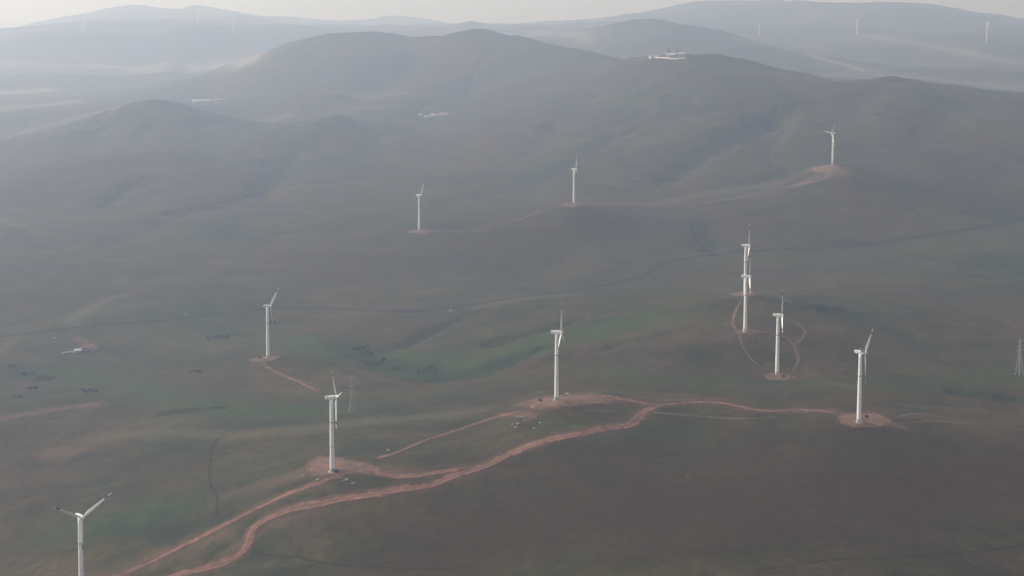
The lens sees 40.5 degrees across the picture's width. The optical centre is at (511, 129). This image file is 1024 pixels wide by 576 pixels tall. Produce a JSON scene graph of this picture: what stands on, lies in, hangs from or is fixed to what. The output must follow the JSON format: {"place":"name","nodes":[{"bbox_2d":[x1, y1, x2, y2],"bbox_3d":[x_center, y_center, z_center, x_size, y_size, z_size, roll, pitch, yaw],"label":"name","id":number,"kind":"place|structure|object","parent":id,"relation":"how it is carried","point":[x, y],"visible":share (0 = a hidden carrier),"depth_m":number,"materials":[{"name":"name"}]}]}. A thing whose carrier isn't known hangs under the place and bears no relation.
{"place":"outdoors","nodes":[
{"label":"outdoors","id":0,"kind":"place"},
{"bbox_2d":[0,402,97,418],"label":"dirt track","id":1,"kind":"structure","parent":0,"point":[45,411],"depth_m":1455.12,"materials":[{"name":"soil"}]},
{"bbox_2d":[0,322,126,336],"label":"country road","id":2,"kind":"structure","parent":0,"point":[121,323],"depth_m":1821.36,"materials":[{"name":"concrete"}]},
{"bbox_2d":[113,474,341,575],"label":"dirt road","id":3,"kind":"structure","parent":0,"point":[226,523],"depth_m":1074.87,"materials":[{"name":"brown soil"}]},
{"bbox_2d":[125,307,420,324],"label":"country road","id":4,"kind":"structure","parent":0,"point":[162,320],"depth_m":1876.74,"materials":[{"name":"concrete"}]},
{"bbox_2d":[261,361,319,391],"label":"dirt road","id":5,"kind":"structure","parent":0,"point":[291,378],"depth_m":1522.81,"materials":[{"name":"brown soil"}]},
{"bbox_2d":[164,403,667,575],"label":"dirt road","id":6,"kind":"structure","parent":0,"point":[248,540],"depth_m":1074.73,"materials":[{"name":"brown soil"}]},
{"bbox_2d":[372,465,467,478],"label":"dirt road","id":7,"kind":"structure","parent":0,"point":[415,475],"depth_m":1095.94,"materials":[{"name":"brown soil"}]},
{"bbox_2d":[376,410,522,458],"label":"dirt road","id":8,"kind":"structure","parent":0,"point":[406,448],"depth_m":1209.80,"materials":[{"name":"brown soil"}]},
{"bbox_2d":[0,0,1023,575],"bbox_3d":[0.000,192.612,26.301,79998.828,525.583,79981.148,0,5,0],"label":"ground","id":9,"kind":"structure","parent":0,"point":[308,128],"depth_m":1981.93,"materials":[{"name":"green plant"}]},
{"bbox_2d":[20,371,34,375],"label":"shrub thicket","id":10,"kind":"object","parent":9,"relation":"on","point":[26,374],"visible":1,"depth_m":1613.26,"materials":[{"name":"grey plant"}]},
{"bbox_2d":[35,375,53,379],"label":"shrub thicket","id":11,"kind":"object","parent":9,"relation":"on","point":[45,376],"visible":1,"depth_m":1594.95,"materials":[{"name":"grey plant"}]},
{"bbox_2d":[74,348,81,352],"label":"barn","id":12,"kind":"structure","parent":9,"relation":"on","point":[78,350],"depth_m":1705.58,"materials":[{"name":"concrete"}]},
{"bbox_2d":[52,493,110,575],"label":"wind turbine","id":13,"kind":"object","parent":9,"relation":"on","point":[79,516],"visible":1,"depth_m":1006.13,"materials":[{"name":"white paint"}]},
{"bbox_2d":[80,344,96,350],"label":"farmhouse","id":14,"kind":"object","parent":9,"relation":"on","point":[89,347],"visible":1,"depth_m":1714.42,"materials":[{"name":"red tile"}]},
{"bbox_2d":[82,388,98,392],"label":"shrub thicket","id":15,"kind":"object","parent":9,"relation":"on","point":[84,390],"visible":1,"depth_m":1528.19,"materials":[{"name":"grey plant"}]},
{"bbox_2d":[99,179,139,205],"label":"ditch","id":16,"kind":"object","parent":9,"relation":"in","point":[106,201],"visible":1,"depth_m":2859.25,"materials":[{"name":"soil"}]},
{"bbox_2d":[188,369,202,372],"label":"shrub thicket","id":17,"kind":"object","parent":9,"relation":"on","point":[199,371],"visible":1,"depth_m":1584.67,"materials":[{"name":"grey plant"}]},
{"bbox_2d":[174,407,226,411],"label":"ditch","id":18,"kind":"object","parent":9,"relation":"in","point":[195,409],"visible":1,"depth_m":1421.82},
{"bbox_2d":[208,434,223,512],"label":"ditch","id":19,"kind":"object","parent":9,"relation":"in","point":[211,486],"visible":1,"depth_m":1180.94,"materials":[{"name":"green plant"}]},
{"bbox_2d":[207,334,229,340],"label":"shrub thicket","id":20,"kind":"object","parent":9,"relation":"on","point":[219,336],"visible":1,"depth_m":1746.27,"materials":[{"name":"grey plant"}]},
{"bbox_2d":[247,356,279,362],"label":"dirt pad","id":21,"kind":"object","parent":9,"relation":"on","point":[263,358],"visible":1,"depth_m":1596.87,"materials":[{"name":"brown soil"}]},
{"bbox_2d":[258,288,278,357],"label":"wind turbine","id":22,"kind":"object","parent":21,"relation":"on","point":[267,332],"visible":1,"depth_m":1599.49,"materials":[{"name":"white paint"}]},
{"bbox_2d":[306,455,389,475],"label":"dirt pad","id":23,"kind":"object","parent":9,"relation":"on","point":[319,465],"visible":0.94,"depth_m":1112.76,"materials":[{"name":"brown soil"}]},
{"bbox_2d":[325,373,341,472],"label":"wind turbine","id":24,"kind":"object","parent":23,"relation":"on","point":[332,459],"visible":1,"depth_m":1097.03,"materials":[{"name":"white paint"}]},
{"bbox_2d":[259,554,443,569],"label":"ditch","id":25,"kind":"object","parent":9,"relation":"in","point":[351,565],"visible":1,"depth_m":983.67,"materials":[{"name":"brown soil"}]},
{"bbox_2d":[347,374,356,410],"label":"transmission pylon","id":26,"kind":"object","parent":9,"relation":"on","point":[351,385],"visible":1,"depth_m":1340.93,"materials":[{"name":"metal"}]},
{"bbox_2d":[352,344,369,349],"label":"shrub thicket","id":27,"kind":"object","parent":9,"relation":"on","point":[368,345],"visible":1,"depth_m":1668.51,"materials":[{"name":"grey plant"}]},
{"bbox_2d":[363,358,385,365],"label":"shrub thicket","id":28,"kind":"object","parent":9,"relation":"on","point":[375,362],"visible":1,"depth_m":1612.53,"materials":[{"name":"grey plant"}]},
{"bbox_2d":[408,229,432,233],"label":"dirt pad","id":29,"kind":"object","parent":9,"relation":"on","point":[421,231],"visible":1,"depth_m":2335.43,"materials":[{"name":"brown soil"}]},
{"bbox_2d":[414,181,424,230],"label":"wind turbine","id":30,"kind":"object","parent":29,"relation":"on","point":[418,195],"visible":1,"depth_m":2340.81,"materials":[{"name":"white paint"}]},
{"bbox_2d":[417,364,435,374],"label":"shrub thicket","id":31,"kind":"object","parent":9,"relation":"on","point":[428,367],"visible":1,"depth_m":1555.94,"materials":[{"name":"grey plant"}]},
{"bbox_2d":[427,371,441,381],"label":"shrub thicket","id":32,"kind":"object","parent":9,"relation":"on","point":[434,375],"visible":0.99,"depth_m":1531.24,"materials":[{"name":"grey plant"}]},
{"bbox_2d":[346,353,531,387],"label":"ditch","id":33,"kind":"object","parent":9,"relation":"in","point":[434,387],"visible":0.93,"depth_m":1497.99,"materials":[{"name":"green plant"}]},
{"bbox_2d":[560,202,584,207],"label":"dirt pad","id":34,"kind":"object","parent":9,"relation":"on","point":[575,205],"visible":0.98,"depth_m":2385.62,"materials":[{"name":"brown soil"}]},
{"bbox_2d":[571,154,577,203],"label":"wind turbine","id":35,"kind":"object","parent":34,"relation":"on","point":[574,169],"visible":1,"depth_m":2388.48,"materials":[{"name":"white paint"}]},
{"bbox_2d":[524,392,622,409],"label":"dirt pad","id":36,"kind":"object","parent":9,"relation":"on","point":[570,400],"visible":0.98,"depth_m":1227.67,"materials":[{"name":"brown soil"}]},
{"bbox_2d":[551,303,564,399],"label":"wind turbine","id":37,"kind":"object","parent":36,"relation":"on","point":[556,377],"visible":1,"depth_m":1201.78,"materials":[{"name":"white paint"}]},
{"bbox_2d":[648,57,685,58],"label":"boundary wall","id":38,"kind":"structure","parent":9,"relation":"on","point":[669,58],"depth_m":3945.83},
{"bbox_2d":[666,53,675,56],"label":"farmhouse","id":39,"kind":"object","parent":9,"relation":"on","point":[669,54],"visible":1,"depth_m":3962.73,"materials":[{"name":"concrete"}]},
{"bbox_2d":[677,52,684,56],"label":"farmhouse","id":40,"kind":"object","parent":9,"relation":"on","point":[679,54],"visible":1,"depth_m":3932.28,"materials":[{"name":"concrete"}]},
{"bbox_2d":[728,290,756,296],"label":"dirt pad","id":41,"kind":"object","parent":9,"relation":"on","point":[738,294],"visible":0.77,"depth_m":1683.23,"materials":[{"name":"brown soil"}]},
{"bbox_2d":[741,223,750,295],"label":"wind turbine","id":42,"kind":"object","parent":41,"relation":"on","point":[745,257],"visible":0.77,"depth_m":1640.13,"materials":[{"name":"white paint"}]},
{"bbox_2d":[735,329,758,334],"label":"dirt pad","id":43,"kind":"object","parent":9,"relation":"on","point":[748,332],"visible":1,"depth_m":1481.98,"materials":[{"name":"brown soil"}]},
{"bbox_2d":[741,261,750,332],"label":"wind turbine","id":44,"kind":"object","parent":43,"relation":"on","point":[745,305],"visible":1,"depth_m":1477.32,"materials":[{"name":"white paint"}]},
{"bbox_2d":[764,372,796,379],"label":"dirt pad","id":45,"kind":"object","parent":9,"relation":"on","point":[771,376],"visible":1,"depth_m":1368.38,"materials":[{"name":"brown soil"}]},
{"bbox_2d":[773,289,783,374],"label":"wind turbine","id":46,"kind":"object","parent":45,"relation":"on","point":[777,346],"visible":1,"depth_m":1377.55,"materials":[{"name":"white paint"}]},
{"bbox_2d":[809,164,843,173],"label":"dirt pad","id":47,"kind":"object","parent":9,"relation":"on","point":[835,168],"visible":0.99,"depth_m":2540.76,"materials":[{"name":"brown soil"}]},
{"bbox_2d":[825,123,835,163],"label":"wind turbine","id":48,"kind":"object","parent":47,"relation":"on","point":[832,134],"visible":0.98,"depth_m":2634.90,"materials":[{"name":"white paint"}]},
{"bbox_2d":[835,411,893,427],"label":"dirt pad","id":49,"kind":"object","parent":9,"relation":"on","point":[875,419],"visible":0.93,"depth_m":1175.45,"materials":[{"name":"brown soil"}]},
{"bbox_2d":[854,329,872,423],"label":"wind turbine","id":50,"kind":"object","parent":49,"relation":"on","point":[861,351],"visible":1,"depth_m":1158.58,"materials":[{"name":"white paint"}]},
{"bbox_2d":[757,545,1023,570],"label":"ditch","id":51,"kind":"object","parent":9,"relation":"on","point":[901,556],"visible":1,"depth_m":954.39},
{"bbox_2d":[986,18,988,41],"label":"wind turbine","id":52,"kind":"object","parent":9,"relation":"on","point":[987,29],"visible":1,"depth_m":7182.81,"materials":[{"name":"white paint"}]},
{"bbox_2d":[1015,339,1023,375],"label":"transmission pylon","id":53,"kind":"object","parent":9,"relation":"on","point":[1020,349],"visible":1,"depth_m":1411.51,"materials":[{"name":"metal"}]},
{"bbox_2d":[0,0,1023,20],"label":"sky","id":54,"kind":"structure","parent":0,"point":[10,10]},
{"bbox_2d":[506,207,553,224],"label":"dirt track","id":55,"kind":"structure","parent":0,"point":[527,216],"depth_m":2345.11,"materials":[{"name":"soil"}]},
{"bbox_2d":[549,202,691,206],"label":"dirt track","id":56,"kind":"structure","parent":0,"point":[621,203],"depth_m":2500.62,"materials":[{"name":"soil"}]},
{"bbox_2d":[600,395,654,405],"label":"dirt road","id":57,"kind":"structure","parent":0,"point":[630,400],"depth_m":1246.59,"materials":[{"name":"brown soil"}]},
{"bbox_2d":[615,138,681,154],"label":"dirt track","id":58,"kind":"structure","parent":0,"point":[647,143],"depth_m":3018.36,"materials":[{"name":"soil"}]},
{"bbox_2d":[422,218,1023,311],"bbox_3d":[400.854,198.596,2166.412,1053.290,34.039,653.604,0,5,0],"label":"country road","id":59,"kind":"structure","parent":0,"point":[655,267],"depth_m":2224.91,"materials":[{"name":"brown soil"}]},
{"bbox_2d":[731,301,740,328],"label":"dirt track","id":60,"kind":"structure","parent":0,"point":[733,316],"depth_m":1554.22,"materials":[{"name":"soil"}]},
{"bbox_2d":[659,401,831,412],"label":"dirt road","id":61,"kind":"structure","parent":0,"point":[727,403],"depth_m":1231.13,"materials":[{"name":"brown soil"}]},
{"bbox_2d":[738,333,759,366],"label":"dirt track","id":62,"kind":"structure","parent":0,"point":[746,351],"depth_m":1434.93,"materials":[{"name":"soil"}]},
{"bbox_2d":[700,174,839,203],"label":"dirt track","id":63,"kind":"structure","parent":0,"point":[773,189],"depth_m":2519.56,"materials":[{"name":"brown soil"}]},
{"bbox_2d":[758,331,799,370],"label":"dirt track","id":64,"kind":"structure","parent":0,"point":[796,352],"depth_m":1442.88,"materials":[{"name":"brown soil"}]},
{"bbox_2d":[787,318,806,342],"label":"dirt track","id":65,"kind":"structure","parent":0,"point":[804,334],"depth_m":1495.30,"materials":[{"name":"brown soil"}]},
{"bbox_2d":[775,408,834,413],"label":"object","id":66,"kind":"object","parent":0,"point":[797,411],"visible":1,"depth_m":1212.18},
{"bbox_2d":[898,413,1020,423],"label":"dirt track","id":67,"kind":"structure","parent":0,"point":[955,418],"depth_m":1227.45,"materials":[{"name":"brown soil"}]}
]}

